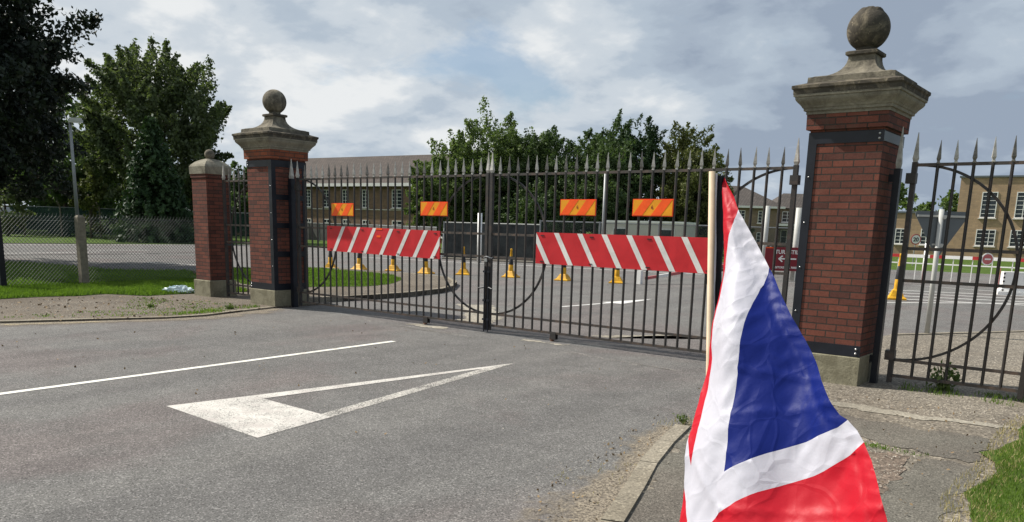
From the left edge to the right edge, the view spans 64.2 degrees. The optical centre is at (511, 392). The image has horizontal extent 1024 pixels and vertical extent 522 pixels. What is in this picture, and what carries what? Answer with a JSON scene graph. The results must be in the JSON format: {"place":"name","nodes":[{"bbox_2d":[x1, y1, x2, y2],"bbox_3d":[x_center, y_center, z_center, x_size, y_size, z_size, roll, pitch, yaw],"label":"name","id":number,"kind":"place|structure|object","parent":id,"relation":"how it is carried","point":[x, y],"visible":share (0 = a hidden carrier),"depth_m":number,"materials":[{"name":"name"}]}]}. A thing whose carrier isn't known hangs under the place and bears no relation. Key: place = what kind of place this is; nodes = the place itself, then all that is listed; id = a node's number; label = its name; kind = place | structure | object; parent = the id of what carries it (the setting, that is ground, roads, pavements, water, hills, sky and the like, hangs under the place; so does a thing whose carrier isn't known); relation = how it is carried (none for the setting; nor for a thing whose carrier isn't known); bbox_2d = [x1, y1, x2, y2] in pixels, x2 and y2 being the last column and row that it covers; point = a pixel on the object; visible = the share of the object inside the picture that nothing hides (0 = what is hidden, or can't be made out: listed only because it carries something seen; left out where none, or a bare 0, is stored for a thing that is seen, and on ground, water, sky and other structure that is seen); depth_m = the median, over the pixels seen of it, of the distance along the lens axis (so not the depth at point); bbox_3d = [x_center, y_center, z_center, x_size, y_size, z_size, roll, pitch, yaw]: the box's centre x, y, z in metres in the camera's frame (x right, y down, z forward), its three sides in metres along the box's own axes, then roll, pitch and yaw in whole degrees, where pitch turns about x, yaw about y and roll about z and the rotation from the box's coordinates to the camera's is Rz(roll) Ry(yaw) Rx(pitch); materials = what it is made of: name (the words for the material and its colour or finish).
{"place":"outdoors","nodes":[
{"label":"outdoors","id":0,"kind":"place"},
{"bbox_2d":[1,260,196,298],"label":"lawn","id":1,"kind":"structure","parent":0,"point":[95,276],"depth_m":23.19,"materials":[{"name":"green plant"}]},
{"bbox_2d":[0,0,103,203],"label":"broadleaf tree","id":2,"kind":"object","parent":1,"relation":"on","point":[28,59],"visible":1,"depth_m":26.92,"materials":[{"name":"green plant"}]},
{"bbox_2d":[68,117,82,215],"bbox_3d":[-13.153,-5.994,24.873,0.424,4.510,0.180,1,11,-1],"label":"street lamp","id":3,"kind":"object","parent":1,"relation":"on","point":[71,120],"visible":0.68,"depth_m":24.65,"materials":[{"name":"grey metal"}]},
{"bbox_2d":[162,285,193,292],"bbox_3d":[-7.383,-2.289,18.046,0.741,0.159,0.431,-1,12,-13],"label":"plastic bag","id":4,"kind":"object","parent":1,"relation":"on","point":[179,288],"visible":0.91,"depth_m":17.97,"materials":[{"name":"white plastic"}]},
{"bbox_2d":[0,275,246,298],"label":"grass","id":5,"kind":"structure","parent":0,"point":[131,286],"depth_m":18.20,"materials":[{"name":"green plant"}]},
{"bbox_2d":[0,292,329,323],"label":"verge","id":6,"kind":"structure","parent":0,"point":[237,301],"depth_m":15.22,"materials":[{"name":"grey gravel"}]},
{"bbox_2d":[0,212,195,286],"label":"chain link fence","id":7,"kind":"object","parent":6,"relation":"on","point":[81,243],"visible":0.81,"depth_m":19.25,"materials":[{"name":"metal"}]},
{"bbox_2d":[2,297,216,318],"bbox_3d":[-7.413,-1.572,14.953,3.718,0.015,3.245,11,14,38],"label":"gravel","id":8,"kind":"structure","parent":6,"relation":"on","point":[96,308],"depth_m":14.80,"materials":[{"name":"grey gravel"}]},
{"bbox_2d":[4,297,236,317],"bbox_3d":[-6.496,-1.515,14.752,2.825,0.029,3.963,3,11,5],"label":"moss","id":9,"kind":"object","parent":6,"relation":"on","point":[151,301],"visible":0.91,"depth_m":14.79,"materials":[{"name":"green plant"}]},
{"bbox_2d":[1,295,259,320],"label":"fallen leaves","id":10,"kind":"object","parent":6,"relation":"on","point":[118,309],"visible":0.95,"depth_m":14.95,"materials":[{"name":"brown plant"}]},
{"bbox_2d":[148,304,259,315],"bbox_3d":[-5.348,-1.481,14.641,0.520,0.065,2.350,7,13,27],"label":"moss","id":11,"kind":"object","parent":6,"relation":"on","point":[211,310],"visible":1,"depth_m":14.46,"materials":[{"name":"green plant"}]},
{"bbox_2d":[189,149,236,296],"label":"gate pier","id":12,"kind":"structure","parent":6,"relation":"on","point":[206,177],"depth_m":17.30,"materials":[{"name":"brick"}]},
{"bbox_2d":[222,166,250,295],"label":"iron gate","id":13,"kind":"structure","parent":6,"relation":"on","point":[226,244],"depth_m":17.03,"materials":[{"name":"black metal"}]},
{"bbox_2d":[232,89,318,306],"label":"gate pier","id":14,"kind":"structure","parent":6,"relation":"on","point":[275,146],"depth_m":15.68,"materials":[{"name":"brick"}]},
{"bbox_2d":[192,267,456,300],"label":"footpath","id":15,"kind":"structure","parent":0,"point":[412,283],"depth_m":20.33,"materials":[{"name":"grey concrete"}]},
{"bbox_2d":[234,266,400,286],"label":"lawn","id":16,"kind":"structure","parent":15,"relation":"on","point":[327,279],"depth_m":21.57,"materials":[{"name":"green plant"}]},
{"bbox_2d":[0,243,1023,521],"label":"road","id":17,"kind":"structure","parent":0,"point":[104,451],"depth_m":7.81,"materials":[{"name":"grey asphalt"}]},
{"bbox_2d":[0,307,272,322],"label":"kerb","id":18,"kind":"structure","parent":17,"relation":"on","point":[114,318],"depth_m":13.40,"materials":[{"name":"concrete"}]},
{"bbox_2d":[0,308,278,325],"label":"silt","id":19,"kind":"object","parent":17,"relation":"on","point":[206,317],"visible":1,"depth_m":13.49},
{"bbox_2d":[0,341,395,394],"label":"road marking","id":20,"kind":"object","parent":17,"relation":"on","point":[182,369],"visible":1,"depth_m":9.02,"materials":[{"name":"white paint"}]},
{"bbox_2d":[168,363,512,437],"bbox_3d":[-1.212,-0.049,8.424,1.510,0.001,4.280,11,14,38],"label":"road marking","id":21,"kind":"object","parent":17,"relation":"on","point":[267,424],"visible":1,"depth_m":7.24,"materials":[{"name":"paint"}]},
{"bbox_2d":[309,267,456,301],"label":"kerb","id":22,"kind":"structure","parent":17,"relation":"on","point":[377,294],"depth_m":18.83,"materials":[{"name":"concrete"}]},
{"bbox_2d":[294,153,489,330],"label":"iron gate","id":23,"kind":"structure","parent":17,"relation":"on","point":[300,288],"depth_m":14.01,"materials":[{"name":"black metal"}]},
{"bbox_2d":[331,203,353,215],"bbox_3d":[-3.062,-3.297,14.744,0.610,0.225,0.016,11,14,38],"label":"reflector plate","id":24,"kind":"object","parent":23,"relation":"attached to","point":[342,209],"visible":1,"depth_m":14.73,"materials":[{"name":"orange plastic"}]},
{"bbox_2d":[327,226,440,258],"bbox_3d":[-2.297,-2.626,14.229,2.880,0.455,0.027,11,15,38],"label":"striped board","id":25,"kind":"object","parent":23,"relation":"attached to","point":[404,242],"visible":1,"depth_m":14.14,"materials":[{"name":"red paint"}]},
{"bbox_2d":[421,202,447,215],"bbox_3d":[-1.274,-2.992,13.329,0.610,0.225,0.016,11,14,38],"label":"reflector plate","id":26,"kind":"object","parent":23,"relation":"attached to","point":[434,208],"visible":1,"depth_m":13.31,"materials":[{"name":"orange plastic"}]},
{"bbox_2d":[455,304,503,322],"bbox_3d":[-0.625,-1.538,15.891,0.930,0.001,3.751,1,11,-5],"label":"road marking","id":27,"kind":"object","parent":17,"relation":"on","point":[474,316],"visible":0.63,"depth_m":15.47,"materials":[{"name":"paint"}]},
{"bbox_2d":[477,213,481,262],"bbox_3d":[-1.511,-7.181,38.049,0.217,2.270,0.217,11,14,38],"label":"steel post","id":28,"kind":"object","parent":17,"relation":"on","point":[480,238],"visible":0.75,"depth_m":38.00,"materials":[{"name":"grey metal"}]},
{"bbox_2d":[441,221,539,260],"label":"screened fence","id":29,"kind":"object","parent":17,"relation":"on","point":[520,241],"visible":0.42,"depth_m":40.81,"materials":[{"name":"grey metal"}]},
{"bbox_2d":[501,249,519,277],"bbox_3d":[-0.030,-4.354,27.537,0.475,0.960,0.475,8,13,27],"label":"traffic cone","id":30,"kind":"object","parent":17,"relation":"on","point":[510,272],"visible":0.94,"depth_m":27.48,"materials":[{"name":"yellow plastic"}]},
{"bbox_2d":[526,425,671,521],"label":"silt","id":31,"kind":"object","parent":17,"relation":"on","point":[600,510],"visible":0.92,"depth_m":5.29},
{"bbox_2d":[521,417,676,520],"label":"fallen leaves","id":32,"kind":"object","parent":17,"relation":"on","point":[552,485],"visible":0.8,"depth_m":5.81,"materials":[{"name":"brown plant"}]},
{"bbox_2d":[600,174,605,268],"bbox_3d":[3.929,-7.322,35.121,0.119,4.000,0.119,11,14,38],"label":"steel post","id":33,"kind":"object","parent":17,"relation":"on","point":[603,211],"visible":0.44,"depth_m":34.94,"materials":[{"name":"grey metal"}]},
{"bbox_2d":[608,268,622,283],"bbox_3d":[3.364,-3.961,26.059,0.475,0.960,0.475,4,12,12],"label":"traffic cone","id":34,"kind":"object","parent":17,"relation":"on","point":[618,279],"visible":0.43,"depth_m":26.00,"materials":[{"name":"yellow plastic"}]},
{"bbox_2d":[486,139,800,352],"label":"iron gate","id":35,"kind":"structure","parent":17,"relation":"on","point":[795,180],"depth_m":11.34,"materials":[{"name":"black metal"}]},
{"bbox_2d":[560,199,596,215],"bbox_3d":[0.934,-2.619,11.582,0.610,0.225,0.016,11,14,38],"label":"reflector plate","id":36,"kind":"object","parent":35,"relation":"attached to","point":[580,207],"visible":1,"depth_m":11.57,"materials":[{"name":"orange plastic"}]},
{"bbox_2d":[535,232,707,273],"bbox_3d":[1.478,-1.935,11.250,2.880,0.455,0.027,11,14,38],"label":"striped board","id":37,"kind":"object","parent":35,"relation":"attached to","point":[670,254],"visible":0.87,"depth_m":11.19,"materials":[{"name":"red paint"}]},
{"bbox_2d":[632,199,673,216],"bbox_3d":[1.866,-2.450,10.846,0.610,0.225,0.016,11,14,38],"label":"reflector plate","id":38,"kind":"object","parent":35,"relation":"attached to","point":[653,207],"visible":1,"depth_m":10.83,"materials":[{"name":"orange plastic"}]},
{"bbox_2d":[599,424,689,521],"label":"kerb","id":39,"kind":"structure","parent":17,"relation":"on","point":[621,506],"depth_m":5.50,"materials":[{"name":"concrete"}]},
{"bbox_2d":[598,334,704,338],"bbox_3d":[2.358,-0.908,13.182,2.482,0.001,0.732,1,11,-5],"label":"road patch","id":40,"kind":"object","parent":17,"relation":"on","point":[658,336],"visible":0.51,"depth_m":13.02,"materials":[{"name":"grey asphalt"}]},
{"bbox_2d":[636,264,723,283],"bbox_3d":[5.632,-3.873,26.682,3.567,0.665,0.216,-3,12,-23],"label":"lowered barrier arm","id":41,"kind":"object","parent":17,"relation":"on","point":[639,277],"visible":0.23,"depth_m":26.09},
{"bbox_2d":[762,206,770,257],"bbox_3d":[9.911,-5.894,32.028,0.198,2.750,0.198,11,14,38],"label":"steel post","id":42,"kind":"object","parent":17,"relation":"on","point":[766,225],"visible":0.5,"depth_m":31.85,"materials":[{"name":"silver metal"}]},
{"bbox_2d":[765,246,797,280],"bbox_3d":[10.016,-4.739,30.105,1.450,1.250,0.100,2,11,0],"label":"direction sign","id":43,"kind":"object","parent":17,"relation":"on","point":[780,258],"visible":0.7,"depth_m":30.02,"materials":[{"name":"red metal"}]},
{"bbox_2d":[789,208,801,280],"bbox_3d":[10.500,-5.456,30.185,0.237,2.650,0.237,11,14,38],"label":"steel post","id":44,"kind":"object","parent":17,"relation":"on","point":[797,229],"visible":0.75,"depth_m":30.00,"materials":[{"name":"white metal"}]},
{"bbox_2d":[887,253,906,300],"bbox_3d":[10.594,-3.168,22.389,0.475,1.250,0.475,5,12,16],"label":"traffic cone","id":45,"kind":"object","parent":17,"relation":"on","point":[892,295],"visible":0.55,"depth_m":22.35,"materials":[{"name":"yellow plastic"}]},
{"bbox_2d":[891,330,1023,334],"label":"kerb","id":46,"kind":"structure","parent":17,"relation":"on","point":[937,333],"depth_m":14.57,"materials":[{"name":"concrete"}]},
{"bbox_2d":[915,209,965,332],"bbox_3d":[7.404,-2.079,14.239,0.930,2.162,0.144,2,11,0],"label":"road sign","id":47,"kind":"object","parent":46,"relation":"on","point":[957,220],"visible":0.75,"depth_m":14.14,"materials":[{"name":"grey metal"}]},
{"bbox_2d":[892,253,1023,283],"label":"boom barrier","id":48,"kind":"object","parent":17,"relation":"on","point":[916,256],"visible":0.36,"depth_m":28.17,"materials":[{"name":"white metal"}]},
{"bbox_2d":[982,253,993,264],"bbox_3d":[15.640,-4.373,26.866,0.400,0.400,0.032,2,11,0],"label":"no entry sign","id":49,"kind":"object","parent":48,"relation":"attached to","point":[987,258],"visible":0.97,"depth_m":26.85,"materials":[{"name":"red metal"}]},
{"bbox_2d":[996,271,1023,295],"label":"plastic barrier","id":50,"kind":"object","parent":17,"relation":"on","point":[1006,277],"visible":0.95,"depth_m":25.62,"materials":[{"name":"white paint"}]},
{"bbox_2d":[3,232,1023,274],"bbox_3d":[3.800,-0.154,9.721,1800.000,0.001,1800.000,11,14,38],"label":"ground","id":51,"kind":"structure","parent":0,"point":[947,268],"depth_m":56.51,"materials":[{"name":"green plant"}]},
{"bbox_2d":[0,178,36,235],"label":"shrub","id":52,"kind":"object","parent":51,"relation":"on","point":[20,207],"visible":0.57,"depth_m":61.26,"materials":[{"name":"green plant"}]},
{"bbox_2d":[0,88,124,208],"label":"broadleaf tree","id":53,"kind":"object","parent":51,"relation":"on","point":[56,194],"visible":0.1,"depth_m":65.81,"materials":[{"name":"green plant"}]},
{"bbox_2d":[3,143,125,208],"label":"broadleaf tree","id":54,"kind":"object","parent":51,"relation":"on","point":[112,203],"visible":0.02,"depth_m":79.27,"materials":[{"name":"green plant"}]},
{"bbox_2d":[68,162,108,238],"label":"sapling","id":55,"kind":"object","parent":51,"relation":"on","point":[91,183],"visible":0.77,"depth_m":60.21,"materials":[{"name":"green plant"}]},
{"bbox_2d":[0,201,249,238],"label":"security fence","id":56,"kind":"object","parent":51,"relation":"on","point":[46,211],"visible":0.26,"depth_m":64.71,"materials":[{"name":"metal"}]},
{"bbox_2d":[63,33,233,225],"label":"broadleaf tree","id":57,"kind":"object","parent":51,"relation":"on","point":[130,91],"visible":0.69,"depth_m":60.82,"materials":[{"name":"green plant"}]},
{"bbox_2d":[110,114,194,242],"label":"conifer","id":58,"kind":"object","parent":51,"relation":"on","point":[153,194],"visible":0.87,"depth_m":54.91,"materials":[{"name":"green plant"}]},
{"bbox_2d":[189,160,248,212],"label":"broadleaf tree","id":59,"kind":"object","parent":51,"relation":"on","point":[233,164],"visible":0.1,"depth_m":87.05,"materials":[{"name":"green plant"}]},
{"bbox_2d":[307,223,436,240],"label":"site hoarding","id":60,"kind":"object","parent":51,"relation":"on","point":[352,225],"visible":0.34,"depth_m":69.99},
{"bbox_2d":[241,154,579,242],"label":"barrack building","id":61,"kind":"structure","parent":51,"relation":"on","point":[344,162],"depth_m":82.55,"materials":[{"name":"brown brick"}]},
{"bbox_2d":[390,190,400,208],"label":"window","id":62,"kind":"structure","parent":61,"relation":"in","point":[398,192],"depth_m":79.22,"materials":[{"name":"white paint"}]},
{"bbox_2d":[403,159,449,242],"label":"broadleaf tree","id":63,"kind":"object","parent":51,"relation":"on","point":[427,190],"visible":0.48,"depth_m":59.78,"materials":[{"name":"green plant"}]},
{"bbox_2d":[425,128,486,237],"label":"broadleaf tree","id":64,"kind":"object","parent":51,"relation":"on","point":[460,147],"visible":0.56,"depth_m":63.72,"materials":[{"name":"green plant"}]},
{"bbox_2d":[449,161,506,222],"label":"broadleaf tree","id":65,"kind":"object","parent":51,"relation":"on","point":[476,197],"visible":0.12,"depth_m":65.29,"materials":[{"name":"green plant"}]},
{"bbox_2d":[450,96,525,222],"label":"broadleaf tree","id":66,"kind":"object","parent":51,"relation":"on","point":[503,146],"visible":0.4,"depth_m":64.61,"materials":[{"name":"green plant"}]},
{"bbox_2d":[507,126,557,187],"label":"broadleaf tree","id":67,"kind":"object","parent":51,"relation":"on","point":[517,137],"visible":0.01,"depth_m":69.86,"materials":[{"name":"green plant"}]},
{"bbox_2d":[494,178,578,232],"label":"broadleaf tree","id":68,"kind":"object","parent":51,"relation":"on","point":[531,209],"visible":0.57,"depth_m":61.24,"materials":[{"name":"green plant"}]},
{"bbox_2d":[494,124,582,203],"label":"broadleaf tree","id":69,"kind":"object","parent":51,"relation":"on","point":[533,148],"visible":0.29,"depth_m":64.07,"materials":[{"name":"green plant"}]},
{"bbox_2d":[548,133,658,233],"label":"broadleaf tree","id":70,"kind":"object","parent":51,"relation":"on","point":[601,150],"visible":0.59,"depth_m":61.21,"materials":[{"name":"green plant"}]},
{"bbox_2d":[565,108,646,233],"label":"broadleaf tree","id":71,"kind":"object","parent":51,"relation":"on","point":[613,134],"visible":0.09,"depth_m":65.09,"materials":[{"name":"green plant"}]},
{"bbox_2d":[614,112,667,220],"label":"broadleaf tree","id":72,"kind":"object","parent":51,"relation":"on","point":[650,149],"visible":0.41,"depth_m":62.03,"materials":[{"name":"deep green broadleaf leaf"},{"name":"bark"}]},
{"bbox_2d":[606,220,695,236],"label":"site cabin","id":73,"kind":"object","parent":51,"relation":"on","point":[666,230],"visible":0.33,"depth_m":54.14,"materials":[{"name":"grey metal"}]},
{"bbox_2d":[649,120,733,236],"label":"broadleaf tree","id":74,"kind":"object","parent":51,"relation":"on","point":[684,140],"visible":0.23,"depth_m":62.88,"materials":[{"name":"green plant"}]},
{"bbox_2d":[653,145,733,237],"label":"broadleaf tree","id":75,"kind":"object","parent":51,"relation":"on","point":[692,199],"visible":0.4,"depth_m":61.05,"materials":[{"name":"green plant"}]},
{"bbox_2d":[730,186,802,247],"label":"gatehouse","id":76,"kind":"object","parent":51,"relation":"on","point":[744,202],"visible":0.28,"depth_m":100.73,"materials":[{"name":"brick"}]},
{"bbox_2d":[898,182,930,210],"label":"broadleaf tree","id":77,"kind":"object","parent":51,"relation":"on","point":[923,206],"visible":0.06,"depth_m":107.17,"materials":[{"name":"green plant"}]},
{"bbox_2d":[911,234,920,265],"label":"speed sign","id":78,"kind":"object","parent":51,"relation":"on","point":[915,239],"visible":1,"depth_m":50.95,"materials":[{"name":"white metal"}]},
{"bbox_2d":[935,189,958,211],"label":"broadleaf tree","id":79,"kind":"object","parent":51,"relation":"on","point":[944,203],"visible":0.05,"depth_m":106.84,"materials":[{"name":"green plant"}]},
{"bbox_2d":[3,0,1023,220],"label":"sky","id":80,"kind":"structure","parent":0,"point":[364,78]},
{"bbox_2d":[442,257,723,267],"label":"pavement","id":81,"kind":"structure","parent":0,"point":[500,260],"depth_m":40.74,"materials":[{"name":"grey concrete"}]},
{"bbox_2d":[539,220,787,235],"bbox_3d":[9.433,-7.188,40.155,16.247,2.050,0.588,1,11,-4],"label":"fence","id":82,"kind":"object","parent":81,"relation":"on","point":[642,224],"visible":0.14,"depth_m":39.70,"materials":[{"name":"grey"}]},
{"bbox_2d":[626,429,869,521],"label":"pavement","id":83,"kind":"structure","parent":0,"point":[661,500],"depth_m":5.21,"materials":[{"name":"grey concrete"}]},
{"bbox_2d":[625,332,1023,521],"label":"pavement","id":84,"kind":"structure","parent":0,"point":[882,387],"depth_m":8.66,"materials":[{"name":"grey concrete"}]},
{"bbox_2d":[680,171,886,521],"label":"flag","id":85,"kind":"object","parent":84,"relation":"on","point":[774,436],"visible":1,"depth_m":1.74,"materials":[{"name":"multicoloured fabric"}]},
{"bbox_2d":[792,6,930,386],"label":"gate pier","id":86,"kind":"structure","parent":84,"relation":"on","point":[862,107],"depth_m":9.02,"materials":[{"name":"brick"}]},
{"bbox_2d":[864,442,928,455],"bbox_3d":[2.957,0.432,6.473,0.635,0.023,0.144,12,15,41],"label":"moss","id":87,"kind":"object","parent":84,"relation":"on","point":[876,446],"visible":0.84,"depth_m":6.46,"materials":[{"name":"green plant"}]},
{"bbox_2d":[925,359,961,390],"bbox_3d":[4.788,-0.176,9.066,0.400,0.360,0.421,1,11,-4],"label":"weed","id":88,"kind":"object","parent":84,"relation":"on","point":[951,373],"visible":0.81,"depth_m":9.05,"materials":[{"name":"green plant"}]},
{"bbox_2d":[884,133,1023,398],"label":"iron gate","id":89,"kind":"structure","parent":84,"relation":"on","point":[890,353],"depth_m":8.71,"materials":[{"name":"black metal"}]},
{"bbox_2d":[898,379,1023,405],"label":"moss","id":90,"kind":"object","parent":84,"relation":"on","point":[987,394],"visible":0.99,"depth_m":8.81,"materials":[{"name":"green plant"}]},
{"bbox_2d":[868,451,909,492],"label":"pavement","id":91,"kind":"structure","parent":0,"point":[885,478],"depth_m":5.95,"materials":[{"name":"beige gravel"}]},
{"bbox_2d":[839,414,991,462],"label":"pavement","id":92,"kind":"structure","parent":0,"point":[960,446],"depth_m":6.81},
{"bbox_2d":[893,211,953,255],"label":"wing","id":93,"kind":"structure","parent":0,"point":[916,228],"depth_m":74.94,"materials":[{"name":"brown brick"}]},
{"bbox_2d":[894,228,903,244],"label":"window","id":94,"kind":"structure","parent":93,"relation":"in","point":[899,232],"depth_m":75.47,"materials":[{"name":"white paint"}]},
{"bbox_2d":[830,400,1018,428],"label":"curb","id":95,"kind":"structure","parent":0,"point":[873,409],"depth_m":7.75,"materials":[{"name":"concrete"}]},
{"bbox_2d":[827,388,1023,426],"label":"gravel","id":96,"kind":"structure","parent":0,"point":[931,404],"depth_m":8.19,"materials":[{"name":"grey gravel"}]},
{"bbox_2d":[880,458,982,521],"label":"pavement","id":97,"kind":"structure","parent":0,"point":[925,489],"depth_m":5.42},
{"bbox_2d":[879,335,1022,384],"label":"gravel","id":98,"kind":"structure","parent":0,"point":[968,357],"depth_m":11.77,"materials":[{"name":"grey gravel"}]},
{"bbox_2d":[951,175,1023,258],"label":"corner block","id":99,"kind":"structure","parent":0,"point":[995,215],"depth_m":71.20,"materials":[{"name":"beige brick"}]},
{"bbox_2d":[973,229,995,246],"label":"window","id":100,"kind":"structure","parent":99,"relation":"in","point":[989,241],"depth_m":71.61,"materials":[{"name":"white paint"}]},
{"bbox_2d":[978,192,998,218],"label":"window","id":101,"kind":"structure","parent":99,"relation":"in","point":[993,203],"depth_m":71.16,"materials":[{"name":"white paint"}]},
{"bbox_2d":[1007,230,1023,247],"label":"window","id":102,"kind":"structure","parent":99,"relation":"in","point":[1011,241],"depth_m":70.53,"materials":[{"name":"white paint"}]},
{"bbox_2d":[1012,192,1023,219],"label":"window","id":103,"kind":"structure","parent":99,"relation":"in","point":[1019,207],"depth_m":69.90,"materials":[{"name":"white paint"}]},
{"bbox_2d":[963,423,1023,521],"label":"lawn","id":104,"kind":"structure","parent":0,"point":[993,458],"depth_m":5.35,"materials":[{"name":"green plant"}]},
{"bbox_2d":[939,414,1023,521],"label":"dry grass","id":105,"kind":"structure","parent":104,"relation":"on","point":[970,486],"depth_m":5.71,"materials":[{"name":"plant"}]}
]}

